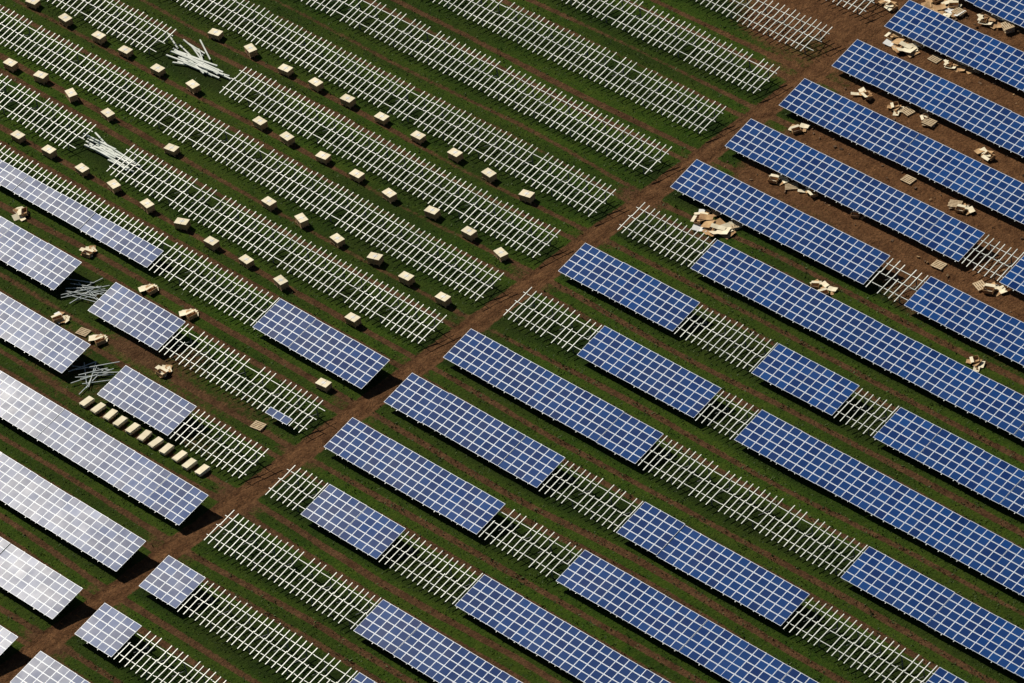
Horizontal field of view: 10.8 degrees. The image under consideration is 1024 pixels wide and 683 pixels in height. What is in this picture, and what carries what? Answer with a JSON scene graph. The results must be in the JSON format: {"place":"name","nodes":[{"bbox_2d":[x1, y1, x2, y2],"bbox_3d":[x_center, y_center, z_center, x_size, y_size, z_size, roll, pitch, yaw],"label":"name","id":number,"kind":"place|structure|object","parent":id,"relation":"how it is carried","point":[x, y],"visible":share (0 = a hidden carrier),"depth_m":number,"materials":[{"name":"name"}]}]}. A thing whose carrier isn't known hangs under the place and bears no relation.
{"place":"outdoors","nodes":[
{"label":"outdoors","id":0,"kind":"place"},
{"bbox_2d":[0,0,1023,682],"bbox_3d":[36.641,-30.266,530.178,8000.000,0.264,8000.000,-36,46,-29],"label":"ground","id":1,"kind":"structure","parent":0,"point":[246,496],"depth_m":504.35,"materials":[{"name":"green plant"}]},
{"bbox_2d":[0,625,17,654],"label":"solar panel row","id":2,"kind":"object","parent":1,"relation":"on","point":[9,636],"visible":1,"depth_m":475.57,"materials":[{"name":"glass"}]},
{"bbox_2d":[11,206,29,220],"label":"cardboard heap","id":3,"kind":"object","parent":1,"relation":"on","point":[22,212],"visible":1,"depth_m":525.32,"materials":[{"name":"cardboard"}]},
{"bbox_2d":[0,216,81,289],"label":"solar panel row","id":4,"kind":"object","parent":1,"relation":"on","point":[52,267],"visible":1,"depth_m":518.03,"materials":[{"name":"glass"}]},
{"bbox_2d":[0,537,82,618],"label":"solar panel row","id":5,"kind":"object","parent":1,"relation":"on","point":[46,592],"visible":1,"depth_m":481.36,"materials":[{"name":"glass"}]},
{"bbox_2d":[33,70,49,84],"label":"module crate","id":6,"kind":"object","parent":1,"relation":"on","point":[40,77],"visible":1,"depth_m":541.83,"materials":[{"name":"cardboard"}]},
{"bbox_2d":[0,292,89,372],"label":"solar panel row","id":7,"kind":"object","parent":1,"relation":"on","point":[42,339],"visible":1,"depth_m":508.45,"materials":[{"name":"glass"}]},
{"bbox_2d":[0,74,95,149],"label":"mounting rack row","id":8,"kind":"object","parent":1,"relation":"on","point":[49,118],"visible":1,"depth_m":535.57,"materials":[{"name":"metal"}]},
{"bbox_2d":[41,145,57,159],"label":"module crate","id":9,"kind":"object","parent":1,"relation":"on","point":[49,151],"visible":1,"depth_m":531.94,"materials":[{"name":"cardboard"}]},
{"bbox_2d":[10,651,89,682],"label":"solar panel row","id":10,"kind":"object","parent":1,"relation":"on","point":[38,666],"visible":1,"depth_m":471.82,"materials":[{"name":"glass"}]},
{"bbox_2d":[51,311,69,323],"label":"cardboard heap","id":11,"kind":"object","parent":1,"relation":"on","point":[57,317],"visible":1,"depth_m":511.95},
{"bbox_2d":[0,452,145,571],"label":"solar panel row","id":12,"kind":"object","parent":1,"relation":"on","point":[62,514],"visible":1,"depth_m":487.79,"materials":[{"name":"glass"}]},
{"bbox_2d":[0,143,169,267],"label":"solar panel row","id":13,"kind":"object","parent":1,"relation":"on","point":[111,234],"visible":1,"depth_m":522.62,"materials":[{"name":"glass"}]},
{"bbox_2d":[61,278,109,303],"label":"steel pole pile","id":14,"kind":"object","parent":1,"relation":"on","point":[87,289],"visible":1,"depth_m":514.54,"materials":[{"name":"metal"}]},
{"bbox_2d":[68,361,119,394],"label":"steel pole pile","id":15,"kind":"object","parent":1,"relation":"on","point":[93,372],"visible":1,"depth_m":504.69,"materials":[{"name":"metal"}]},
{"bbox_2d":[0,371,208,524],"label":"solar panel row","id":16,"kind":"object","parent":1,"relation":"on","point":[83,444],"visible":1,"depth_m":494.20,"materials":[{"name":"glass"}]},
{"bbox_2d":[75,603,141,656],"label":"solar panel row","id":17,"kind":"object","parent":1,"relation":"on","point":[115,634],"visible":1,"depth_m":475.16,"materials":[{"name":"glass"}]},
{"bbox_2d":[47,0,176,53],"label":"mounting rack row","id":18,"kind":"object","parent":1,"relation":"on","point":[116,31],"visible":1,"depth_m":546.50,"materials":[{"name":"metal"}]},
{"bbox_2d":[83,132,141,172],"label":"steel beam pile","id":19,"kind":"object","parent":1,"relation":"on","point":[103,148],"visible":1,"depth_m":531.12,"materials":[{"name":"metal"}]},
{"bbox_2d":[88,282,184,349],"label":"solar panel row","id":20,"kind":"object","parent":1,"relation":"on","point":[138,317],"visible":1,"depth_m":508.95,"materials":[{"name":"glass"}]},
{"bbox_2d":[97,365,196,435],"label":"solar panel row","id":21,"kind":"object","parent":1,"relation":"on","point":[168,412],"visible":1,"depth_m":499.06,"materials":[{"name":"glass"}]},
{"bbox_2d":[155,365,171,377],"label":"cardboard heap","id":22,"kind":"object","parent":1,"relation":"on","point":[161,371],"visible":1,"depth_m":503.84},
{"bbox_2d":[114,631,226,682],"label":"mounting rack row","id":23,"kind":"object","parent":1,"relation":"on","point":[157,660],"visible":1,"depth_m":471.18,"materials":[{"name":"metal"}]},
{"bbox_2d":[139,555,204,608],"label":"solar panel row","id":24,"kind":"object","parent":1,"relation":"on","point":[170,588],"visible":1,"depth_m":479.03,"materials":[{"name":"glass"}]},
{"bbox_2d":[174,217,190,230],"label":"module crate","id":25,"kind":"object","parent":1,"relation":"on","point":[182,223],"visible":1,"depth_m":520.20,"materials":[{"name":"cardboard"}]},
{"bbox_2d":[168,34,210,66],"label":"steel beam pile","id":26,"kind":"object","parent":1,"relation":"on","point":[196,50],"visible":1,"depth_m":542.61,"materials":[{"name":"metal"}]},
{"bbox_2d":[166,48,230,79],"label":"steel beam pile","id":27,"kind":"object","parent":1,"relation":"on","point":[193,62],"visible":1,"depth_m":540.53,"materials":[{"name":"metal"}]},
{"bbox_2d":[203,236,219,250],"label":"module crate","id":28,"kind":"object","parent":1,"relation":"on","point":[211,243],"visible":1,"depth_m":517.18,"materials":[{"name":"cardboard"}]},
{"bbox_2d":[149,243,278,325],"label":"mounting rack row","id":29,"kind":"object","parent":1,"relation":"on","point":[214,283],"visible":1,"depth_m":511.48,"materials":[{"name":"metal"}]},
{"bbox_2d":[170,410,268,477],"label":"mounting rack row","id":30,"kind":"object","parent":1,"relation":"on","point":[232,450],"visible":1,"depth_m":493.11,"materials":[{"name":"metal"}]},
{"bbox_2d":[159,324,324,432],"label":"mounting rack row","id":31,"kind":"object","parent":1,"relation":"on","point":[279,415],"visible":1,"depth_m":499.34,"materials":[{"name":"metal"}]},
{"bbox_2d":[0,7,503,300],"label":"mounting rack row","id":32,"kind":"object","parent":1,"relation":"on","point":[255,160],"visible":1,"depth_m":526.01,"materials":[{"name":"metal"}]},
{"bbox_2d":[177,581,357,682],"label":"mounting rack row","id":33,"kind":"object","parent":1,"relation":"on","point":[268,634],"visible":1,"depth_m":472.24,"materials":[{"name":"metal"}]},
{"bbox_2d":[261,196,277,211],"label":"module crate","id":34,"kind":"object","parent":1,"relation":"on","point":[269,203],"visible":1,"depth_m":520.83,"materials":[{"name":"cardboard"}]},
{"bbox_2d":[106,145,446,343],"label":"mounting rack row","id":35,"kind":"object","parent":1,"relation":"on","point":[265,239],"visible":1,"depth_m":514.50,"materials":[{"name":"metal"}]},
{"bbox_2d":[273,275,288,290],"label":"module crate","id":36,"kind":"object","parent":1,"relation":"on","point":[281,282],"visible":1,"depth_m":511.08,"materials":[{"name":"cardboard"}]},
{"bbox_2d":[279,131,295,146],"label":"module crate","id":37,"kind":"object","parent":1,"relation":"on","point":[287,138],"visible":1,"depth_m":528.51,"materials":[{"name":"cardboard"}]},
{"bbox_2d":[204,510,380,628],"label":"mounting rack row","id":38,"kind":"object","parent":1,"relation":"on","point":[292,563],"visible":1,"depth_m":478.50,"materials":[{"name":"metal"}]},
{"bbox_2d":[265,465,327,511],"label":"mounting rack row","id":39,"kind":"object","parent":1,"relation":"on","point":[297,488],"visible":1,"depth_m":486.87,"materials":[{"name":"metal"}]},
{"bbox_2d":[294,213,309,228],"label":"module crate","id":40,"kind":"object","parent":1,"relation":"on","point":[301,220],"visible":1,"depth_m":518.05,"materials":[{"name":"cardboard"}]},
{"bbox_2d":[253,298,389,388],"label":"solar panel row","id":41,"kind":"object","parent":1,"relation":"on","point":[313,339],"visible":1,"depth_m":502.13,"materials":[{"name":"glass"}]},
{"bbox_2d":[315,378,332,392],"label":"module crate","id":42,"kind":"object","parent":1,"relation":"on","point":[323,384],"visible":1,"depth_m":498.66,"materials":[{"name":"cardboard"}]},
{"bbox_2d":[340,94,355,108],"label":"module crate","id":43,"kind":"object","parent":1,"relation":"on","point":[347,100],"visible":1,"depth_m":532.02,"materials":[{"name":"cardboard"}]},
{"bbox_2d":[344,312,361,328],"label":"module crate","id":44,"kind":"object","parent":1,"relation":"on","point":[353,319],"visible":1,"depth_m":505.35,"materials":[{"name":"cardboard"}]},
{"bbox_2d":[301,484,405,558],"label":"solar panel row","id":45,"kind":"object","parent":1,"relation":"on","point":[337,512],"visible":1,"depth_m":482.09,"materials":[{"name":"glass"}]},
{"bbox_2d":[367,252,383,266],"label":"module crate","id":46,"kind":"object","parent":1,"relation":"on","point":[373,258],"visible":1,"depth_m":512.05,"materials":[{"name":"cardboard"}]},
{"bbox_2d":[382,188,397,203],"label":"module crate","id":47,"kind":"object","parent":1,"relation":"on","point":[389,195],"visible":1,"depth_m":519.35,"materials":[{"name":"cardboard"}]},
{"bbox_2d":[220,67,560,257],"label":"mounting rack row","id":48,"kind":"object","parent":1,"relation":"on","point":[403,165],"visible":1,"depth_m":522.31,"materials":[{"name":"metal"}]},
{"bbox_2d":[177,0,615,216],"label":"mounting rack row","id":49,"kind":"object","parent":1,"relation":"on","point":[435,117],"visible":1,"depth_m":529.71,"materials":[{"name":"metal"}]},
{"bbox_2d":[398,271,414,286],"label":"module crate","id":50,"kind":"object","parent":1,"relation":"on","point":[406,278],"visible":1,"depth_m":509.10,"materials":[{"name":"cardboard"}]},
{"bbox_2d":[324,417,504,534],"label":"solar panel row","id":51,"kind":"object","parent":1,"relation":"on","point":[431,485],"visible":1,"depth_m":485.81,"materials":[{"name":"glass"}]},
{"bbox_2d":[379,531,482,603],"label":"mounting rack row","id":52,"kind":"object","parent":1,"relation":"on","point":[431,561],"visible":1,"depth_m":476.14,"materials":[{"name":"metal"}]},
{"bbox_2d":[424,205,440,220],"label":"module crate","id":53,"kind":"object","parent":1,"relation":"on","point":[430,212],"visible":1,"depth_m":516.41,"materials":[{"name":"cardboard"}]},
{"bbox_2d":[353,599,521,682],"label":"solar panel row","id":54,"kind":"object","parent":1,"relation":"on","point":[388,627],"visible":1,"depth_m":467.91,"materials":[{"name":"glass"}]},
{"bbox_2d":[435,292,451,307],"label":"module crate","id":55,"kind":"object","parent":1,"relation":"on","point":[443,299],"visible":1,"depth_m":505.96,"materials":[{"name":"cardboard"}]},
{"bbox_2d":[447,148,463,162],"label":"module crate","id":56,"kind":"object","parent":1,"relation":"on","point":[454,154],"visible":1,"depth_m":522.92,"materials":[{"name":"cardboard"}]},
{"bbox_2d":[461,226,477,241],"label":"module crate","id":57,"kind":"object","parent":1,"relation":"on","point":[468,232],"visible":1,"depth_m":513.16,"materials":[{"name":"cardboard"}]},
{"bbox_2d":[384,373,564,487],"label":"solar panel row","id":58,"kind":"object","parent":1,"relation":"on","point":[478,432],"visible":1,"depth_m":489.62,"materials":[{"name":"glass"}]},
{"bbox_2d":[301,0,671,173],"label":"mounting rack row","id":59,"kind":"object","parent":1,"relation":"on","point":[492,76],"visible":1,"depth_m":530.34,"materials":[{"name":"metal"}]},
{"bbox_2d":[481,168,497,183],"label":"module crate","id":60,"kind":"object","parent":1,"relation":"on","point":[489,175],"visible":1,"depth_m":519.76,"materials":[{"name":"cardboard"}]},
{"bbox_2d":[0,0,1023,682],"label":"grass tufts","id":61,"kind":"object","parent":1,"relation":"on","point":[508,348],"visible":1,"depth_m":495.20,"materials":[{"name":"plant"}]},
{"bbox_2d":[518,189,535,203],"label":"module crate","id":62,"kind":"object","parent":1,"relation":"on","point":[526,195],"visible":1,"depth_m":516.48,"materials":[{"name":"cardboard"}]},
{"bbox_2d":[479,509,581,577],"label":"mounting rack row","id":63,"kind":"object","parent":1,"relation":"on","point":[531,537],"visible":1,"depth_m":477.18,"materials":[{"name":"metal"}]},
{"bbox_2d":[503,287,601,352],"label":"mounting rack row","id":64,"kind":"object","parent":1,"relation":"on","point":[569,325],"visible":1,"depth_m":500.73,"materials":[{"name":"metal"}]},
{"bbox_2d":[443,329,662,463],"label":"solar panel row","id":65,"kind":"object","parent":1,"relation":"on","point":[549,394],"visible":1,"depth_m":491.87,"materials":[{"name":"glass"}]},
{"bbox_2d":[455,574,669,682],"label":"solar panel row","id":66,"kind":"object","parent":1,"relation":"on","point":[548,636],"visible":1,"depth_m":467.01,"materials":[{"name":"glass"}]},
{"bbox_2d":[433,0,725,133],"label":"mounting rack row","id":67,"kind":"object","parent":1,"relation":"on","point":[601,65],"visible":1,"depth_m":531.28,"materials":[{"name":"metal"}]},
{"bbox_2d":[539,461,643,531],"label":"mounting rack row","id":68,"kind":"object","parent":1,"relation":"on","point":[591,489],"visible":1,"depth_m":480.70,"materials":[{"name":"metal"}]},
{"bbox_2d":[559,243,699,331],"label":"solar panel row","id":69,"kind":"object","parent":1,"relation":"on","point":[636,290],"visible":1,"depth_m":502.69,"materials":[{"name":"glass"}]},
{"bbox_2d":[577,326,721,417],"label":"solar panel row","id":70,"kind":"object","parent":1,"relation":"on","point":[652,373],"visible":1,"depth_m":492.80,"materials":[{"name":"glass"}]},
{"bbox_2d":[617,202,715,266],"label":"mounting rack row","id":71,"kind":"object","parent":1,"relation":"on","point":[665,230],"visible":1,"depth_m":508.24,"materials":[{"name":"metal"}]},
{"bbox_2d":[566,0,779,93],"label":"mounting rack row","id":72,"kind":"object","parent":1,"relation":"on","point":[678,51],"visible":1,"depth_m":531.49,"materials":[{"name":"metal"}]},
{"bbox_2d":[556,550,817,682],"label":"solar panel row","id":73,"kind":"object","parent":1,"relation":"on","point":[709,644],"visible":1,"depth_m":466.16,"materials":[{"name":"glass"}]},
{"bbox_2d":[616,502,809,625],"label":"solar panel row","id":74,"kind":"object","parent":1,"relation":"on","point":[765,593],"visible":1,"depth_m":471.47,"materials":[{"name":"glass"}]},
{"bbox_2d":[691,209,735,238],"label":"cardboard heap","id":75,"kind":"object","parent":1,"relation":"on","point":[709,225],"visible":1,"depth_m":509.97,"materials":[{"name":"cardboard"}]},
{"bbox_2d":[674,305,777,371],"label":"mounting rack row","id":76,"kind":"object","parent":1,"relation":"on","point":[725,333],"visible":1,"depth_m":495.29,"materials":[{"name":"metal"}]},
{"bbox_2d":[695,391,758,438],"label":"mounting rack row","id":77,"kind":"object","parent":1,"relation":"on","point":[728,413],"visible":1,"depth_m":486.95,"materials":[{"name":"metal"}]},
{"bbox_2d":[638,436,867,575],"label":"mounting rack row","id":78,"kind":"object","parent":1,"relation":"on","point":[743,502],"visible":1,"depth_m":476.83,"materials":[{"name":"metal"}]},
{"bbox_2d":[695,0,832,53],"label":"mounting rack row","id":79,"kind":"object","parent":1,"relation":"on","point":[772,17],"visible":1,"depth_m":531.93,"materials":[{"name":"metal"}]},
{"bbox_2d":[768,173,788,184],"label":"cardboard heap","id":80,"kind":"object","parent":1,"relation":"on","point":[774,178],"visible":1,"depth_m":514.08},
{"bbox_2d":[670,159,889,284],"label":"solar panel row","id":81,"kind":"object","parent":1,"relation":"on","point":[837,250],"visible":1,"depth_m":507.19,"materials":[{"name":"glass"}]},
{"bbox_2d":[751,344,858,415],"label":"solar panel row","id":82,"kind":"object","parent":1,"relation":"on","point":[820,387],"visible":1,"depth_m":489.09,"materials":[{"name":"glass"}]},
{"bbox_2d":[725,119,984,261],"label":"solar panel row","id":83,"kind":"object","parent":1,"relation":"on","point":[865,195],"visible":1,"depth_m":509.42,"materials":[{"name":"glass"}]},
{"bbox_2d":[691,240,1023,440],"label":"solar panel row","id":84,"kind":"object","parent":1,"relation":"on","point":[948,379],"visible":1,"depth_m":492.61,"materials":[{"name":"glass"}]},
{"bbox_2d":[783,598,936,682],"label":"mounting rack row","id":85,"kind":"object","parent":1,"relation":"on","point":[841,636],"visible":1,"depth_m":461.29,"materials":[{"name":"metal"}]},
{"bbox_2d":[834,388,898,435],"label":"mounting rack row","id":86,"kind":"object","parent":1,"relation":"on","point":[866,411],"visible":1,"depth_m":484.69,"materials":[{"name":"metal"}]},
{"bbox_2d":[724,12,1023,311],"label":"soil clods","id":87,"kind":"object","parent":1,"relation":"on","point":[915,187],"visible":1,"depth_m":515.29,"materials":[{"name":"soil"}]},
{"bbox_2d":[734,410,1023,595],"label":"solar panel row","id":88,"kind":"object","parent":1,"relation":"on","point":[954,535],"visible":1,"depth_m":475.01,"materials":[{"name":"glass"}]},
{"bbox_2d":[866,259,927,302],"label":"mounting rack row","id":89,"kind":"object","parent":1,"relation":"on","point":[897,279],"visible":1,"depth_m":498.33,"materials":[{"name":"metal"}]},
{"bbox_2d":[779,78,1023,223],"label":"solar panel row","id":90,"kind":"object","parent":1,"relation":"on","point":[942,164],"visible":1,"depth_m":513.34,"materials":[{"name":"glass"}]},
{"bbox_2d":[883,30,920,56],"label":"cardboard heap","id":91,"kind":"object","parent":1,"relation":"on","point":[909,48],"visible":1,"depth_m":527.97,"materials":[{"name":"cardboard"}]},
{"bbox_2d":[832,39,1023,157],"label":"solar panel row","id":92,"kind":"object","parent":1,"relation":"on","point":[994,123],"visible":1,"depth_m":519.20,"materials":[{"name":"glass"}]},
{"bbox_2d":[840,546,1023,677],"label":"solar panel row","id":93,"kind":"object","parent":1,"relation":"on","point":[968,624],"visible":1,"depth_m":463.35,"materials":[{"name":"glass"}]},
{"bbox_2d":[921,0,965,16],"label":"cardboard heap","id":94,"kind":"object","parent":1,"relation":"on","point":[942,8],"visible":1,"depth_m":531.77,"materials":[{"name":"cardboard"}]},
{"bbox_2d":[926,667,966,682],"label":"solar panel row","id":95,"kind":"object","parent":1,"relation":"on","point":[945,675],"visible":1,"depth_m":456.30,"materials":[{"name":"glass"}]},
{"bbox_2d":[873,407,1023,516],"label":"solar panel row","id":96,"kind":"object","parent":1,"relation":"on","point":[959,460],"visible":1,"depth_m":478.09,"materials":[{"name":"glass"}]},
{"bbox_2d":[884,0,1023,90],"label":"solar panel row","id":97,"kind":"object","parent":1,"relation":"on","point":[974,49],"visible":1,"depth_m":525.15,"materials":[{"name":"glass"}]},
{"bbox_2d":[944,57,974,73],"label":"cardboard heap","id":98,"kind":"object","parent":1,"relation":"on","point":[954,65],"visible":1,"depth_m":524.17,"materials":[{"name":"cardboard"}]},
{"bbox_2d":[904,276,1023,367],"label":"solar panel row","id":99,"kind":"object","parent":1,"relation":"on","point":[966,315],"visible":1,"depth_m":492.81,"materials":[{"name":"glass"}]},
{"bbox_2d":[966,355,984,371],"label":"cardboard heap","id":100,"kind":"object","parent":1,"relation":"on","point":[976,361],"visible":1,"depth_m":489.48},
{"bbox_2d":[974,147,994,160],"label":"cardboard heap","id":101,"kind":"object","parent":1,"relation":"on","point":[985,154],"visible":1,"depth_m":512.80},
{"bbox_2d":[962,235,1023,280],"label":"mounting rack row","id":102,"kind":"object","parent":1,"relation":"on","point":[991,257],"visible":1,"depth_m":499.18,"materials":[{"name":"metal"}]},
{"bbox_2d":[965,0,1023,27],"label":"solar panel row","id":103,"kind":"object","parent":1,"relation":"on","point":[1012,11],"visible":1,"depth_m":528.79,"materials":[{"name":"glass"}]},
{"bbox_2d":[983,282,1006,295],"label":"cardboard heap","id":104,"kind":"object","parent":1,"relation":"on","point":[989,288],"visible":1,"depth_m":497.20,"materials":[{"name":"cardboard"}]},
{"bbox_2d":[977,11,1018,28],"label":"cardboard heap","id":105,"kind":"object","parent":1,"relation":"on","point":[989,19],"visible":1,"depth_m":528.97,"materials":[{"name":"cardboard"}]},
{"bbox_2d":[1000,256,1023,293],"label":"solar panel row","id":106,"kind":"object","parent":1,"relation":"on","point":[1013,278],"visible":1,"depth_m":496.74,"materials":[{"name":"glass"}]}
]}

